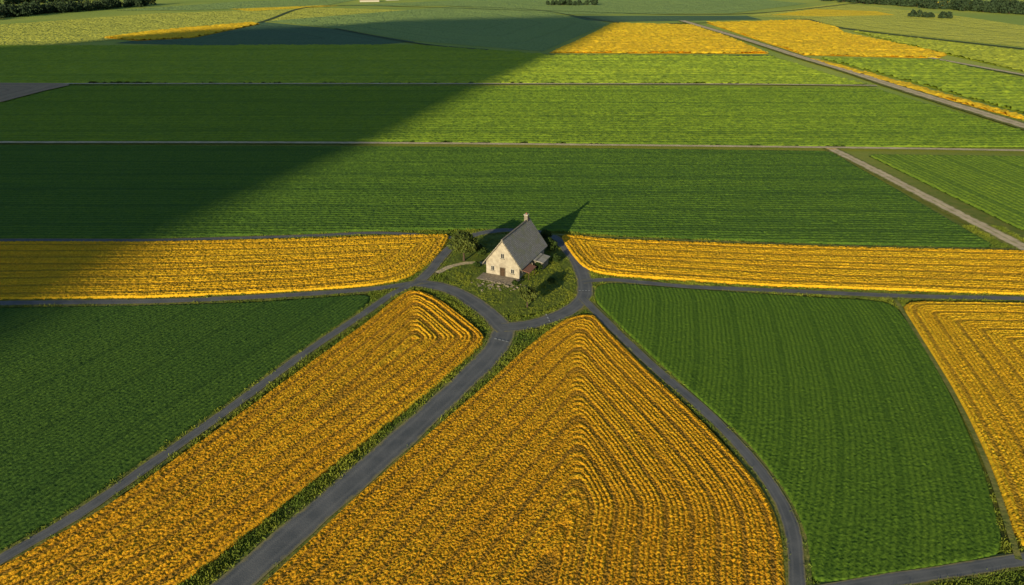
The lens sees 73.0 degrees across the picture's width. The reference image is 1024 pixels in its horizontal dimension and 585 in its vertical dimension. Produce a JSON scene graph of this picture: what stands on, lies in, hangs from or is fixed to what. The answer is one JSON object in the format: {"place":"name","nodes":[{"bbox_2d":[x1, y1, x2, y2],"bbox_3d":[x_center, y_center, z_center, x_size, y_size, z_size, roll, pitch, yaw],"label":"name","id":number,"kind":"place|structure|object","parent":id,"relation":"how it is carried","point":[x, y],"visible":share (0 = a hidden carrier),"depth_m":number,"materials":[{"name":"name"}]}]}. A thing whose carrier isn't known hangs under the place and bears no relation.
{"place":"outdoors","nodes":[
{"label":"outdoors","id":0,"kind":"place"},
{"bbox_2d":[0,83,68,101],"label":"bare soil field","id":1,"kind":"structure","parent":0,"point":[8,91],"depth_m":424.31,"materials":[{"name":"brown soil"}]},
{"bbox_2d":[104,22,258,40],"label":"rapeseed field","id":2,"kind":"structure","parent":0,"point":[180,32],"depth_m":731.21,"materials":[{"name":"yellow plant"}]},
{"bbox_2d":[0,295,369,549],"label":"green crop field","id":3,"kind":"structure","parent":0,"point":[94,400],"depth_m":135.66,"materials":[{"name":"green plant"}]},
{"bbox_2d":[0,7,400,44],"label":"meadow field","id":4,"kind":"structure","parent":0,"point":[57,32],"depth_m":841.92,"materials":[{"name":"green plant"}]},
{"bbox_2d":[0,280,422,565],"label":"road","id":5,"kind":"structure","parent":0,"point":[93,504],"depth_m":117.28,"materials":[{"name":"grey asphalt"}]},
{"bbox_2d":[0,279,426,306],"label":"road","id":6,"kind":"structure","parent":0,"point":[178,300],"depth_m":166.66,"materials":[{"name":"grey asphalt"}]},
{"bbox_2d":[0,234,448,299],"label":"rapeseed field","id":7,"kind":"structure","parent":0,"point":[31,270],"depth_m":184.13,"materials":[{"name":"yellow plant"}]},
{"bbox_2d":[0,231,450,241],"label":"road","id":8,"kind":"structure","parent":0,"point":[207,238],"depth_m":202.79,"materials":[{"name":"grey asphalt"}]},
{"bbox_2d":[126,0,352,9],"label":"meadow field","id":9,"kind":"structure","parent":0,"point":[256,4],"depth_m":1162.81,"materials":[{"name":"green plant"}]},
{"bbox_2d":[0,291,484,584],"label":"rapeseed field","id":10,"kind":"structure","parent":0,"point":[181,518],"depth_m":113.57,"materials":[{"name":"yellow plant"},{"name":"vegetation"}]},
{"bbox_2d":[119,22,413,44],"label":"ploughed field","id":11,"kind":"structure","parent":0,"point":[265,33],"depth_m":690.41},
{"bbox_2d":[235,5,329,10],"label":"rapeseed field","id":12,"kind":"structure","parent":0,"point":[265,8],"depth_m":1076.09,"materials":[{"name":"yellow plant"}]},
{"bbox_2d":[205,329,518,584],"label":"road","id":13,"kind":"structure","parent":0,"point":[282,542],"depth_m":110.72,"materials":[{"name":"grey asphalt"}]},
{"bbox_2d":[0,44,865,85],"bbox_3d":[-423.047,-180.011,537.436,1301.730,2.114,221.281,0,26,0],"label":"green crop field","id":14,"kind":"structure","parent":0,"point":[346,63],"depth_m":510.01,"materials":[{"name":"green plant"}]},
{"bbox_2d":[271,7,608,51],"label":"green crop field","id":15,"kind":"structure","parent":0,"point":[518,30],"depth_m":817.74,"materials":[{"name":"green plant"}]},
{"bbox_2d":[435,261,485,273],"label":"gravel driveway","id":16,"kind":"structure","parent":0,"point":[441,270],"depth_m":185.03,"materials":[{"name":"beige gravel"}]},
{"bbox_2d":[416,280,509,331],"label":"road","id":17,"kind":"structure","parent":0,"point":[494,319],"depth_m":165.26,"materials":[{"name":"grey asphalt"}]},
{"bbox_2d":[60,83,876,85],"bbox_3d":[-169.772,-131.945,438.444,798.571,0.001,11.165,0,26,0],"label":"farm track","id":18,"kind":"structure","parent":0,"point":[471,83],"depth_m":441.20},
{"bbox_2d":[412,228,540,280],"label":"road","id":19,"kind":"structure","parent":0,"point":[428,272],"depth_m":189.20,"materials":[{"name":"grey asphalt"}]},
{"bbox_2d":[0,145,991,247],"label":"green crop field","id":20,"kind":"structure","parent":0,"point":[186,191],"depth_m":239.40,"materials":[{"name":"green plant"}]},
{"bbox_2d":[445,234,575,315],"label":"garden lawn","id":21,"kind":"structure","parent":0,"point":[502,306],"depth_m":174.93,"materials":[{"name":"green plant"}]},
{"bbox_2d":[447,230,478,260],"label":"leafy tree","id":22,"kind":"object","parent":21,"relation":"on","point":[463,242],"visible":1,"depth_m":183.47,"materials":[{"name":"green plant"}]},
{"bbox_2d":[472,261,480,266],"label":"garden bush","id":23,"kind":"object","parent":21,"relation":"on","point":[476,264],"visible":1,"depth_m":183.44,"materials":[{"name":"green plant"}]},
{"bbox_2d":[475,244,486,254],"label":"garden bush","id":24,"kind":"object","parent":21,"relation":"on","point":[480,249],"visible":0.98,"depth_m":190.28,"materials":[{"name":"green plant"}]},
{"bbox_2d":[471,278,525,291],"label":"garden stones","id":25,"kind":"object","parent":21,"relation":"on","point":[499,282],"visible":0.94,"depth_m":173.47,"materials":[{"name":"grey stone"}]},
{"bbox_2d":[476,212,549,285],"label":"farmhouse","id":26,"kind":"object","parent":21,"relation":"on","point":[517,253],"visible":0.99,"depth_m":178.67,"materials":[{"name":"stone"}]},
{"bbox_2d":[500,268,504,275],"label":"door","id":27,"kind":"structure","parent":26,"relation":"in","point":[502,270],"depth_m":178.40,"materials":[{"name":"brown wood"}]},
{"bbox_2d":[511,280,518,285],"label":"garden bush","id":28,"kind":"object","parent":21,"relation":"on","point":[515,282],"visible":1,"depth_m":173.28,"materials":[{"name":"green plant"}]},
{"bbox_2d":[516,285,537,306],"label":"garden tree","id":29,"kind":"object","parent":21,"relation":"on","point":[527,294],"visible":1,"depth_m":160.40,"materials":[{"name":"green plant"}]},
{"bbox_2d":[534,262,542,270],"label":"garden bush","id":30,"kind":"object","parent":21,"relation":"on","point":[539,266],"visible":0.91,"depth_m":180.96,"materials":[{"name":"green plant"}]},
{"bbox_2d":[540,229,551,239],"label":"garden bush","id":31,"kind":"object","parent":21,"relation":"on","point":[545,233],"visible":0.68,"depth_m":197.80,"materials":[{"name":"green plant"}]},
{"bbox_2d":[547,277,554,282],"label":"garden bush","id":32,"kind":"object","parent":21,"relation":"on","point":[551,279],"visible":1,"depth_m":174.95,"materials":[{"name":"green plant"}]},
{"bbox_2d":[545,236,557,250],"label":"garden bush","id":33,"kind":"object","parent":21,"relation":"on","point":[551,242],"visible":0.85,"depth_m":193.01,"materials":[{"name":"green plant"}]},
{"bbox_2d":[551,253,560,261],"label":"garden bush","id":34,"kind":"object","parent":21,"relation":"on","point":[555,257],"visible":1,"depth_m":186.47,"materials":[{"name":"green plant"}]},
{"bbox_2d":[0,85,1023,146],"bbox_3d":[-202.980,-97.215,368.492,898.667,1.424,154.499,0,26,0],"label":"green crop field","id":35,"kind":"structure","parent":0,"point":[782,116],"depth_m":353.27,"materials":[{"name":"green plant"}]},
{"bbox_2d":[0,0,1023,584],"bbox_3d":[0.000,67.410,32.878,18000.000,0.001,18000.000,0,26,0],"label":"ground","id":36,"kind":"structure","parent":0,"point":[860,154],"depth_m":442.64,"materials":[{"name":"green plant"}]},
{"bbox_2d":[0,0,76,3],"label":"woodland","id":37,"kind":"object","parent":36,"relation":"on","point":[18,1],"visible":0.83,"depth_m":1190.06,"materials":[{"name":"green plant"}]},
{"bbox_2d":[0,0,155,18],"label":"woodland","id":38,"kind":"object","parent":36,"relation":"on","point":[25,8],"visible":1,"depth_m":1007.19,"materials":[{"name":"green plant"}]},
{"bbox_2d":[360,0,378,1],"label":"distant barn","id":39,"kind":"structure","parent":36,"relation":"on","point":[369,0],"depth_m":1227.86,"materials":[{"name":"brick"}]},
{"bbox_2d":[334,28,772,55],"bbox_3d":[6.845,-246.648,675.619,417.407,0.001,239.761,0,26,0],"label":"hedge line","id":40,"kind":"object","parent":36,"relation":"on","point":[485,49],"visible":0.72,"depth_m":641.18,"materials":[{"name":"green plant"}]},
{"bbox_2d":[260,3,854,21],"bbox_3d":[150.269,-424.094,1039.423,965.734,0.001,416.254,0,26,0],"label":"hedge line","id":41,"kind":"object","parent":36,"relation":"on","point":[539,10],"visible":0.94,"depth_m":1034.47,"materials":[{"name":"green plant"}]},
{"bbox_2d":[458,6,804,23],"bbox_3d":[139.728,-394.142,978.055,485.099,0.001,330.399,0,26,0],"label":"hedge line","id":42,"kind":"object","parent":36,"relation":"on","point":[594,19],"visible":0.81,"depth_m":933.64,"materials":[{"name":"green plant"}]},
{"bbox_2d":[805,19,1023,48],"bbox_3d":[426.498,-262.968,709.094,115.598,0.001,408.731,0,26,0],"label":"hedge line","id":43,"kind":"object","parent":36,"relation":"on","point":[924,37],"visible":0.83,"depth_m":687.35,"materials":[{"name":"green plant"}]},
{"bbox_2d":[821,0,1023,14],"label":"woodland","id":44,"kind":"object","parent":36,"relation":"on","point":[1002,8],"visible":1,"depth_m":1043.28,"materials":[{"name":"green plant"}]},
{"bbox_2d":[942,0,1023,5],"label":"woodland","id":45,"kind":"object","parent":36,"relation":"on","point":[1008,2],"visible":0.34,"depth_m":1101.01,"materials":[{"name":"green plant"}]},
{"bbox_2d":[0,141,1023,150],"bbox_3d":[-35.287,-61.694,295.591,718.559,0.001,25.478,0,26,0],"label":"farm track","id":46,"kind":"structure","parent":0,"point":[509,144],"depth_m":302.82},
{"bbox_2d":[263,314,785,584],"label":"rapeseed field","id":47,"kind":"structure","parent":0,"point":[586,449],"depth_m":105.35,"materials":[{"name":"yellow plant"}]},
{"bbox_2d":[501,235,595,332],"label":"road","id":48,"kind":"structure","parent":0,"point":[574,306],"depth_m":163.37,"materials":[{"name":"grey asphalt"}]},
{"bbox_2d":[358,0,806,13],"bbox_3d":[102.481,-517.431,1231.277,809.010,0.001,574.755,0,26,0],"label":"meadow field","id":49,"kind":"structure","parent":0,"point":[670,6],"depth_m":1140.30,"materials":[{"name":"green plant"}]},
{"bbox_2d":[546,0,597,4],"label":"tree row","id":50,"kind":"object","parent":49,"relation":"on","point":[570,2],"visible":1,"depth_m":1145.94,"materials":[{"name":"green plant"}]},
{"bbox_2d":[550,22,768,53],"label":"rapeseed field","id":51,"kind":"structure","parent":0,"point":[622,37],"depth_m":655.83,"materials":[{"name":"yellow plant"}]},
{"bbox_2d":[571,16,761,21],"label":"ploughed field","id":52,"kind":"structure","parent":0,"point":[644,18],"depth_m":907.42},
{"bbox_2d":[578,297,811,584],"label":"road","id":53,"kind":"structure","parent":0,"point":[791,528],"depth_m":113.29,"materials":[{"name":"grey asphalt"}]},
{"bbox_2d":[551,233,1013,249],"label":"farm track","id":54,"kind":"structure","parent":0,"point":[790,243],"depth_m":198.94,"materials":[{"name":"grey asphalt"}]},
{"bbox_2d":[562,234,1023,294],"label":"rapeseed field","id":55,"kind":"structure","parent":0,"point":[971,271],"depth_m":184.41,"materials":[{"name":"yellow plant"}]},
{"bbox_2d":[595,283,1001,582],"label":"green crop field","id":56,"kind":"structure","parent":0,"point":[843,418],"depth_m":125.49,"materials":[{"name":"green plant"}]},
{"bbox_2d":[581,277,1023,301],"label":"road","id":57,"kind":"structure","parent":0,"point":[911,296],"depth_m":170.35,"materials":[{"name":"grey asphalt"}]},
{"bbox_2d":[706,19,945,57],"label":"rapeseed field","id":58,"kind":"structure","parent":0,"point":[808,37],"depth_m":665.77,"materials":[{"name":"yellow plant"}]},
{"bbox_2d":[773,9,892,15],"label":"rapeseed field","id":59,"kind":"structure","parent":0,"point":[821,12],"depth_m":984.77,"materials":[{"name":"yellow plant"}]},
{"bbox_2d":[679,20,1023,129],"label":"country road","id":60,"kind":"structure","parent":0,"point":[982,113],"depth_m":433.51,"materials":[{"name":"grey asphalt"}]},
{"bbox_2d":[748,3,1023,46],"bbox_3d":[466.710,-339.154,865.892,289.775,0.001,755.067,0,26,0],"label":"meadow field","id":61,"kind":"structure","parent":0,"point":[900,21],"depth_m":828.86,"materials":[{"name":"green plant"}]},
{"bbox_2d":[907,9,953,18],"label":"tree row","id":62,"kind":"object","parent":61,"relation":"on","point":[918,13],"visible":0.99,"depth_m":918.92,"materials":[{"name":"green plant"}]},
{"bbox_2d":[810,550,1023,584],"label":"farm track","id":63,"kind":"structure","parent":0,"point":[996,563],"depth_m":92.85,"materials":[{"name":"grey asphalt"}]},
{"bbox_2d":[810,58,1023,119],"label":"rapeseed field","id":64,"kind":"structure","parent":0,"point":[938,93],"depth_m":409.66,"materials":[{"name":"yellow plant"}]},
{"bbox_2d":[820,57,1023,112],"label":"green crop field","id":65,"kind":"structure","parent":0,"point":[1006,91],"depth_m":463.06,"materials":[{"name":"green plant"}]},
{"bbox_2d":[823,148,1023,249],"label":"farm track","id":66,"kind":"structure","parent":0,"point":[1008,239],"depth_m":232.78,"materials":[{"name":"beige gravel"}]},
{"bbox_2d":[852,30,1023,71],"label":"green crop field","id":67,"kind":"structure","parent":0,"point":[1013,59],"depth_m":592.80,"materials":[{"name":"plant"}]},
{"bbox_2d":[869,154,1023,230],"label":"green crop field","id":68,"kind":"structure","parent":0,"point":[992,186],"depth_m":257.44,"materials":[{"name":"green plant"}]},
{"bbox_2d":[893,298,1022,560],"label":"farm track","id":69,"kind":"structure","parent":0,"point":[1008,525],"depth_m":115.80,"materials":[{"name":"grey asphalt"}]},
{"bbox_2d":[903,301,1023,547],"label":"rapeseed field","id":70,"kind":"structure","parent":0,"point":[976,349],"depth_m":138.06,"materials":[{"name":"yellow plant"}]},
{"bbox_2d":[931,57,1023,74],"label":"farm track","id":71,"kind":"structure","parent":0,"point":[980,66],"depth_m":508.48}
]}

